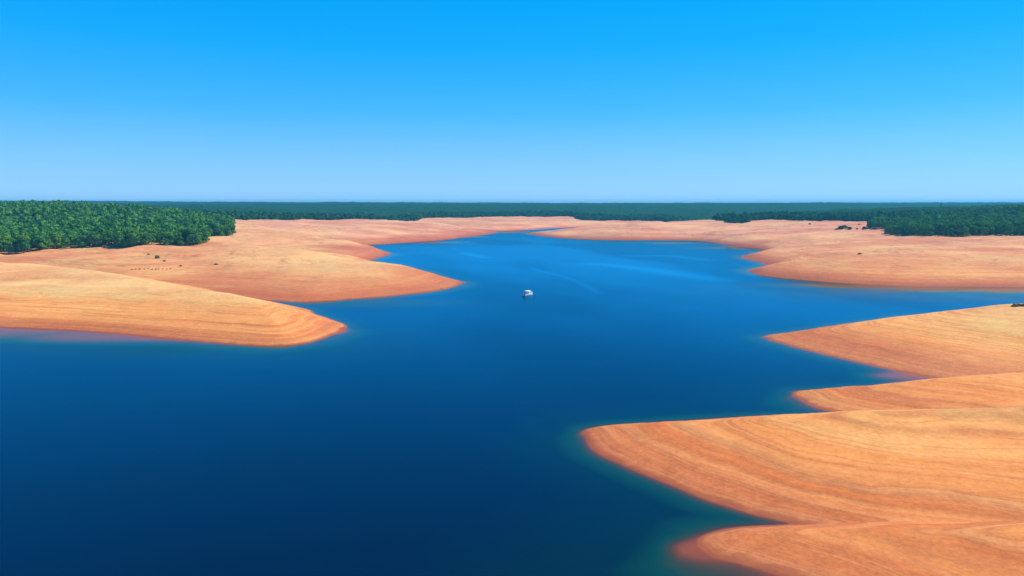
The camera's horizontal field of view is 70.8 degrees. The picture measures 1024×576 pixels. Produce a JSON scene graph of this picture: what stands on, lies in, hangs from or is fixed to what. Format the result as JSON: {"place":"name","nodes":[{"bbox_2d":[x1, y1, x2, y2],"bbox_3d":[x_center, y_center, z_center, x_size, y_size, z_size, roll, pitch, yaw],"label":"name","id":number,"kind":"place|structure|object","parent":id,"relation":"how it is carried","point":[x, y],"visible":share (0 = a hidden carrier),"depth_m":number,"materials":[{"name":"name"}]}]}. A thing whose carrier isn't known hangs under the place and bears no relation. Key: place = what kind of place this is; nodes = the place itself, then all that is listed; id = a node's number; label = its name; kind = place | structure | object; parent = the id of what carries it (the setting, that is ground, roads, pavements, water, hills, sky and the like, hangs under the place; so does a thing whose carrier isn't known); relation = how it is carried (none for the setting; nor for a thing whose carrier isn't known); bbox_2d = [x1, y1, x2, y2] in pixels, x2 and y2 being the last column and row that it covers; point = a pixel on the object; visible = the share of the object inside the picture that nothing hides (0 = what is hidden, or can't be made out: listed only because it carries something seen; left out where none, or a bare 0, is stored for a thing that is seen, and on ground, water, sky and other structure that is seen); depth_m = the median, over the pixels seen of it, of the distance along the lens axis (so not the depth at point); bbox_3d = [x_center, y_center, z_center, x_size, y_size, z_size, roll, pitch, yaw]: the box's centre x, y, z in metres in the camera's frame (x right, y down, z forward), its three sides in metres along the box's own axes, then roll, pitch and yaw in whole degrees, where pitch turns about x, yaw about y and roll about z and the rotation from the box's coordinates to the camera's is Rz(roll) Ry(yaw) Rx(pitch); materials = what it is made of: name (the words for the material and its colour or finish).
{"place":"outdoors","nodes":[
{"label":"outdoors","id":0,"kind":"place"},
{"bbox_2d":[0,228,1023,575],"bbox_3d":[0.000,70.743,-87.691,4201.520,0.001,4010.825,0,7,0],"label":"water","id":1,"kind":"structure","parent":0,"point":[428,434],"depth_m":205.86,"materials":[{"name":"blue liquid"}]},
{"bbox_2d":[522,290,532,295],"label":"motorboat","id":2,"kind":"object","parent":1,"relation":"on","point":[529,292],"visible":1,"depth_m":471.48,"materials":[{"name":"white plastic"}]},
{"bbox_2d":[0,216,1023,575],"bbox_3d":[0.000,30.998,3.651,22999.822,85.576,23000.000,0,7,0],"label":"ground","id":3,"kind":"structure","parent":0,"point":[916,468],"depth_m":285.49,"materials":[{"name":"orange sand"}]},
{"bbox_2d":[0,234,9,251],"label":"broadleaf tree","id":4,"kind":"object","parent":3,"relation":"on","point":[4,240],"visible":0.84,"depth_m":673.45,"materials":[{"name":"green plant"}]},
{"bbox_2d":[4,242,15,252],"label":"broadleaf tree","id":5,"kind":"object","parent":3,"relation":"on","point":[8,248],"visible":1,"depth_m":667.08,"materials":[{"name":"green plant"}]},
{"bbox_2d":[16,235,29,252],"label":"broadleaf tree","id":6,"kind":"object","parent":3,"relation":"on","point":[23,244],"visible":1,"depth_m":668.48,"materials":[{"name":"green plant"}]},
{"bbox_2d":[19,231,32,249],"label":"broadleaf tree","id":7,"kind":"object","parent":3,"relation":"on","point":[28,233],"visible":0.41,"depth_m":685.94,"materials":[{"name":"green plant"}]},
{"bbox_2d":[30,235,45,249],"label":"broadleaf tree","id":8,"kind":"object","parent":3,"relation":"on","point":[35,241],"visible":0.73,"depth_m":682.75,"materials":[{"name":"green plant"}]},
{"bbox_2d":[37,235,49,249],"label":"broadleaf tree","id":9,"kind":"object","parent":3,"relation":"on","point":[42,240],"visible":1,"depth_m":681.32,"materials":[{"name":"green plant"}]},
{"bbox_2d":[45,235,53,248],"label":"broadleaf tree","id":10,"kind":"object","parent":3,"relation":"on","point":[50,242],"visible":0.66,"depth_m":690.18,"materials":[{"name":"green plant"}]},
{"bbox_2d":[46,232,57,248],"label":"broadleaf tree","id":11,"kind":"object","parent":3,"relation":"on","point":[48,233],"visible":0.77,"depth_m":694.95,"materials":[{"name":"green plant"}]},
{"bbox_2d":[50,232,61,248],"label":"broadleaf tree","id":12,"kind":"object","parent":3,"relation":"on","point":[57,237],"visible":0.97,"depth_m":694.97,"materials":[{"name":"green plant"}]},
{"bbox_2d":[61,238,70,247],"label":"broadleaf tree","id":13,"kind":"object","parent":3,"relation":"on","point":[65,242],"visible":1,"depth_m":702.60,"materials":[{"name":"green plant"}]},
{"bbox_2d":[66,235,73,246],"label":"broadleaf tree","id":14,"kind":"object","parent":3,"relation":"on","point":[70,237],"visible":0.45,"depth_m":721.55,"materials":[{"name":"green plant"}]},
{"bbox_2d":[74,237,81,247],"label":"broadleaf tree","id":15,"kind":"object","parent":3,"relation":"on","point":[77,239],"visible":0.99,"depth_m":713.36,"materials":[{"name":"green plant"}]},
{"bbox_2d":[77,235,88,247],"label":"broadleaf tree","id":16,"kind":"object","parent":3,"relation":"on","point":[84,243],"visible":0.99,"depth_m":715.33,"materials":[{"name":"green plant"}]},
{"bbox_2d":[87,231,102,246],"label":"broadleaf tree","id":17,"kind":"object","parent":3,"relation":"on","point":[93,237],"visible":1,"depth_m":718.45,"materials":[{"name":"green plant"}]},
{"bbox_2d":[102,232,113,245],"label":"broadleaf tree","id":18,"kind":"object","parent":3,"relation":"on","point":[109,236],"visible":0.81,"depth_m":725.76,"materials":[{"name":"green plant"}]},
{"bbox_2d":[0,200,235,241],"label":"forest","id":19,"kind":"object","parent":3,"relation":"on","point":[81,217],"visible":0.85,"depth_m":948.99,"materials":[{"name":"green plant"}]},
{"bbox_2d":[111,233,124,244],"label":"broadleaf tree","id":20,"kind":"object","parent":3,"relation":"on","point":[115,235],"visible":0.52,"depth_m":718.56,"materials":[{"name":"green plant"}]},
{"bbox_2d":[112,235,126,247],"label":"broadleaf tree","id":21,"kind":"object","parent":3,"relation":"on","point":[118,241],"visible":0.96,"depth_m":710.82,"materials":[{"name":"green plant"}]},
{"bbox_2d":[121,239,128,246],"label":"broadleaf tree","id":22,"kind":"object","parent":3,"relation":"on","point":[126,243],"visible":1,"depth_m":710.98,"materials":[{"name":"green plant"}]},
{"bbox_2d":[124,210,127,226],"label":"tall tree","id":23,"kind":"object","parent":3,"relation":"on","point":[126,217],"visible":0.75,"depth_m":815.94,"materials":[{"name":"green plant"}]},
{"bbox_2d":[122,229,131,238],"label":"broadleaf tree","id":24,"kind":"object","parent":3,"relation":"on","point":[125,231],"visible":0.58,"depth_m":723.58,"materials":[{"name":"green plant"}]},
{"bbox_2d":[126,229,141,245],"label":"broadleaf tree","id":25,"kind":"object","parent":3,"relation":"on","point":[133,235],"visible":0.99,"depth_m":710.74,"materials":[{"name":"green plant"}]},
{"bbox_2d":[128,238,139,245],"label":"broadleaf tree","id":26,"kind":"object","parent":3,"relation":"on","point":[131,243],"visible":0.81,"depth_m":713.85,"materials":[{"name":"green plant"}]},
{"bbox_2d":[139,232,147,244],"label":"broadleaf tree","id":27,"kind":"object","parent":3,"relation":"on","point":[144,237],"visible":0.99,"depth_m":719.50,"materials":[{"name":"green plant"}]},
{"bbox_2d":[143,227,153,243],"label":"broadleaf tree","id":28,"kind":"object","parent":3,"relation":"on","point":[149,230],"visible":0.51,"depth_m":737.63,"materials":[{"name":"green plant"}]},
{"bbox_2d":[147,233,156,244],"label":"broadleaf tree","id":29,"kind":"object","parent":3,"relation":"on","point":[151,237],"visible":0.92,"depth_m":735.62,"materials":[{"name":"green plant"}]},
{"bbox_2d":[156,233,163,243],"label":"broadleaf tree","id":30,"kind":"object","parent":3,"relation":"on","point":[159,237],"visible":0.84,"depth_m":740.09,"materials":[{"name":"green plant"}]},
{"bbox_2d":[161,238,168,244],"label":"broadleaf tree","id":31,"kind":"object","parent":3,"relation":"on","point":[165,241],"visible":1,"depth_m":733.87,"materials":[{"name":"green plant"}]},
{"bbox_2d":[164,232,173,242],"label":"broadleaf tree","id":32,"kind":"object","parent":3,"relation":"on","point":[167,234],"visible":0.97,"depth_m":738.55,"materials":[{"name":"green plant"}]},
{"bbox_2d":[173,232,182,242],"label":"broadleaf tree","id":33,"kind":"object","parent":3,"relation":"on","point":[176,234],"visible":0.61,"depth_m":749.75,"materials":[{"name":"green plant"}]},
{"bbox_2d":[175,236,183,245],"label":"broadleaf tree","id":34,"kind":"object","parent":3,"relation":"on","point":[179,241],"visible":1,"depth_m":743.66,"materials":[{"name":"green plant"}]},
{"bbox_2d":[177,227,185,240],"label":"broadleaf tree","id":35,"kind":"object","parent":3,"relation":"on","point":[182,231],"visible":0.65,"depth_m":755.77,"materials":[{"name":"green plant"}]},
{"bbox_2d":[183,228,195,244],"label":"broadleaf tree","id":36,"kind":"object","parent":3,"relation":"on","point":[188,231],"visible":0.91,"depth_m":752.56,"materials":[{"name":"green plant"}]},
{"bbox_2d":[186,234,196,244],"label":"broadleaf tree","id":37,"kind":"object","parent":3,"relation":"on","point":[190,237],"visible":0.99,"depth_m":749.98,"materials":[{"name":"green plant"}]},
{"bbox_2d":[192,228,202,233],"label":"broadleaf tree","id":38,"kind":"object","parent":3,"relation":"on","point":[198,230],"visible":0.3,"depth_m":775.41,"materials":[{"name":"green plant"}]},
{"bbox_2d":[194,234,201,244],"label":"broadleaf tree","id":39,"kind":"object","parent":3,"relation":"on","point":[197,238],"visible":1,"depth_m":751.98,"materials":[{"name":"green plant"}]},
{"bbox_2d":[201,233,208,240],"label":"broadleaf tree","id":40,"kind":"object","parent":3,"relation":"on","point":[206,236],"visible":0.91,"depth_m":771.08,"materials":[{"name":"green plant"}]},
{"bbox_2d":[208,222,216,228],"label":"broadleaf tree","id":41,"kind":"object","parent":3,"relation":"on","point":[212,224],"visible":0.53,"depth_m":922.93,"materials":[{"name":"green plant"}]},
{"bbox_2d":[213,225,224,235],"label":"broadleaf tree","id":42,"kind":"object","parent":3,"relation":"on","point":[219,229],"visible":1,"depth_m":896.43,"materials":[{"name":"green plant"}]},
{"bbox_2d":[223,226,230,235],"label":"broadleaf tree","id":43,"kind":"object","parent":3,"relation":"on","point":[227,230],"visible":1,"depth_m":903.28,"materials":[{"name":"green plant"}]},
{"bbox_2d":[228,225,235,235],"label":"broadleaf tree","id":44,"kind":"object","parent":3,"relation":"on","point":[232,229],"visible":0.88,"depth_m":916.31,"materials":[{"name":"green plant"}]},
{"bbox_2d":[190,209,423,220],"bbox_3d":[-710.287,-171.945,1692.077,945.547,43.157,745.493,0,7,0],"label":"forest","id":45,"kind":"object","parent":3,"relation":"on","point":[330,216],"visible":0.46,"depth_m":1591.21,"materials":[{"name":"green plant"}]},
{"bbox_2d":[422,210,578,217],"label":"forest","id":46,"kind":"object","parent":3,"relation":"on","point":[428,214],"visible":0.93,"depth_m":2180.76,"materials":[{"name":"green plant"}]},
{"bbox_2d":[0,200,1023,222],"bbox_3d":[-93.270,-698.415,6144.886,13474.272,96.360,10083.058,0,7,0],"label":"forest","id":47,"kind":"object","parent":3,"relation":"on","point":[702,211],"visible":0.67,"depth_m":2630.98,"materials":[{"name":"green plant"}]},
{"bbox_2d":[874,222,881,227],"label":"broadleaf tree","id":48,"kind":"object","parent":3,"relation":"on","point":[876,224],"visible":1,"depth_m":1070.25,"materials":[{"name":"green plant"}]},
{"bbox_2d":[877,217,885,228],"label":"broadleaf tree","id":49,"kind":"object","parent":3,"relation":"on","point":[883,219],"visible":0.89,"depth_m":1075.18,"materials":[{"name":"green plant"}]},
{"bbox_2d":[890,225,900,233],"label":"broadleaf tree","id":50,"kind":"object","parent":3,"relation":"on","point":[895,228],"visible":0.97,"depth_m":970.80,"materials":[{"name":"green plant"}]},
{"bbox_2d":[904,223,914,233],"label":"broadleaf tree","id":51,"kind":"object","parent":3,"relation":"on","point":[905,230],"visible":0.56,"depth_m":940.02,"materials":[{"name":"green plant"}]},
{"bbox_2d":[907,225,916,235],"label":"broadleaf tree","id":52,"kind":"object","parent":3,"relation":"on","point":[911,229],"visible":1,"depth_m":928.51,"materials":[{"name":"green plant"}]},
{"bbox_2d":[914,228,919,235],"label":"broadleaf tree","id":53,"kind":"object","parent":3,"relation":"on","point":[917,231],"visible":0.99,"depth_m":919.12,"materials":[{"name":"green plant"}]},
{"bbox_2d":[920,226,929,235],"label":"broadleaf tree","id":54,"kind":"object","parent":3,"relation":"on","point":[923,228],"visible":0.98,"depth_m":908.68,"materials":[{"name":"green plant"}]},
{"bbox_2d":[924,226,933,235],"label":"broadleaf tree","id":55,"kind":"object","parent":3,"relation":"on","point":[929,231],"visible":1,"depth_m":902.62,"materials":[{"name":"green plant"}]},
{"bbox_2d":[933,223,943,235],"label":"broadleaf tree","id":56,"kind":"object","parent":3,"relation":"on","point":[938,226],"visible":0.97,"depth_m":907.03,"materials":[{"name":"green plant"}]},
{"bbox_2d":[940,226,947,235],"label":"broadleaf tree","id":57,"kind":"object","parent":3,"relation":"on","point":[944,230],"visible":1,"depth_m":899.42,"materials":[{"name":"green plant"}]},
{"bbox_2d":[877,204,1023,234],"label":"forest","id":58,"kind":"object","parent":3,"relation":"on","point":[952,217],"visible":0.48,"depth_m":1130.06,"materials":[{"name":"green plant"}]},
{"bbox_2d":[947,228,954,235],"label":"broadleaf tree","id":59,"kind":"object","parent":3,"relation":"on","point":[950,231],"visible":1,"depth_m":890.50,"materials":[{"name":"green plant"}]},
{"bbox_2d":[949,223,956,233],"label":"broadleaf tree","id":60,"kind":"object","parent":3,"relation":"on","point":[953,225],"visible":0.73,"depth_m":896.69,"materials":[{"name":"green plant"}]},
{"bbox_2d":[954,222,965,235],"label":"broadleaf tree","id":61,"kind":"object","parent":3,"relation":"on","point":[961,226],"visible":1,"depth_m":885.78,"materials":[{"name":"green plant"}]},
{"bbox_2d":[959,227,968,235],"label":"broadleaf tree","id":62,"kind":"object","parent":3,"relation":"on","point":[966,232],"visible":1,"depth_m":883.07,"materials":[{"name":"green plant"}]},
{"bbox_2d":[964,222,973,233],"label":"broadleaf tree","id":63,"kind":"object","parent":3,"relation":"on","point":[969,224],"visible":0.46,"depth_m":897.14,"materials":[{"name":"green plant"}]},
{"bbox_2d":[969,226,977,234],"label":"broadleaf tree","id":64,"kind":"object","parent":3,"relation":"on","point":[971,231],"visible":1,"depth_m":887.72,"materials":[{"name":"green plant"}]},
{"bbox_2d":[974,221,984,225],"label":"broadleaf tree","id":65,"kind":"object","parent":3,"relation":"on","point":[978,222],"visible":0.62,"depth_m":903.47,"materials":[{"name":"green plant"}]},
{"bbox_2d":[979,227,988,235],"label":"broadleaf tree","id":66,"kind":"object","parent":3,"relation":"on","point":[983,230],"visible":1,"depth_m":881.97,"materials":[{"name":"green plant"}]},
{"bbox_2d":[982,222,993,234],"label":"broadleaf tree","id":67,"kind":"object","parent":3,"relation":"on","point":[989,225],"visible":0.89,"depth_m":884.44,"materials":[{"name":"green plant"}]},
{"bbox_2d":[990,224,1000,234],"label":"broadleaf tree","id":68,"kind":"object","parent":3,"relation":"on","point":[996,228],"visible":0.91,"depth_m":887.10,"materials":[{"name":"green plant"}]},
{"bbox_2d":[999,221,1012,235],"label":"broadleaf tree","id":69,"kind":"object","parent":3,"relation":"on","point":[1007,228],"visible":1,"depth_m":874.60,"materials":[{"name":"green plant"}]},
{"bbox_2d":[1017,224,1023,235],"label":"broadleaf tree","id":70,"kind":"object","parent":3,"relation":"on","point":[1020,229],"visible":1,"depth_m":875.04,"materials":[{"name":"green plant"}]},
{"bbox_2d":[0,0,1023,202],"label":"sky","id":71,"kind":"structure","parent":0,"point":[460,101],"materials":[{"name":"blue"}]}
]}

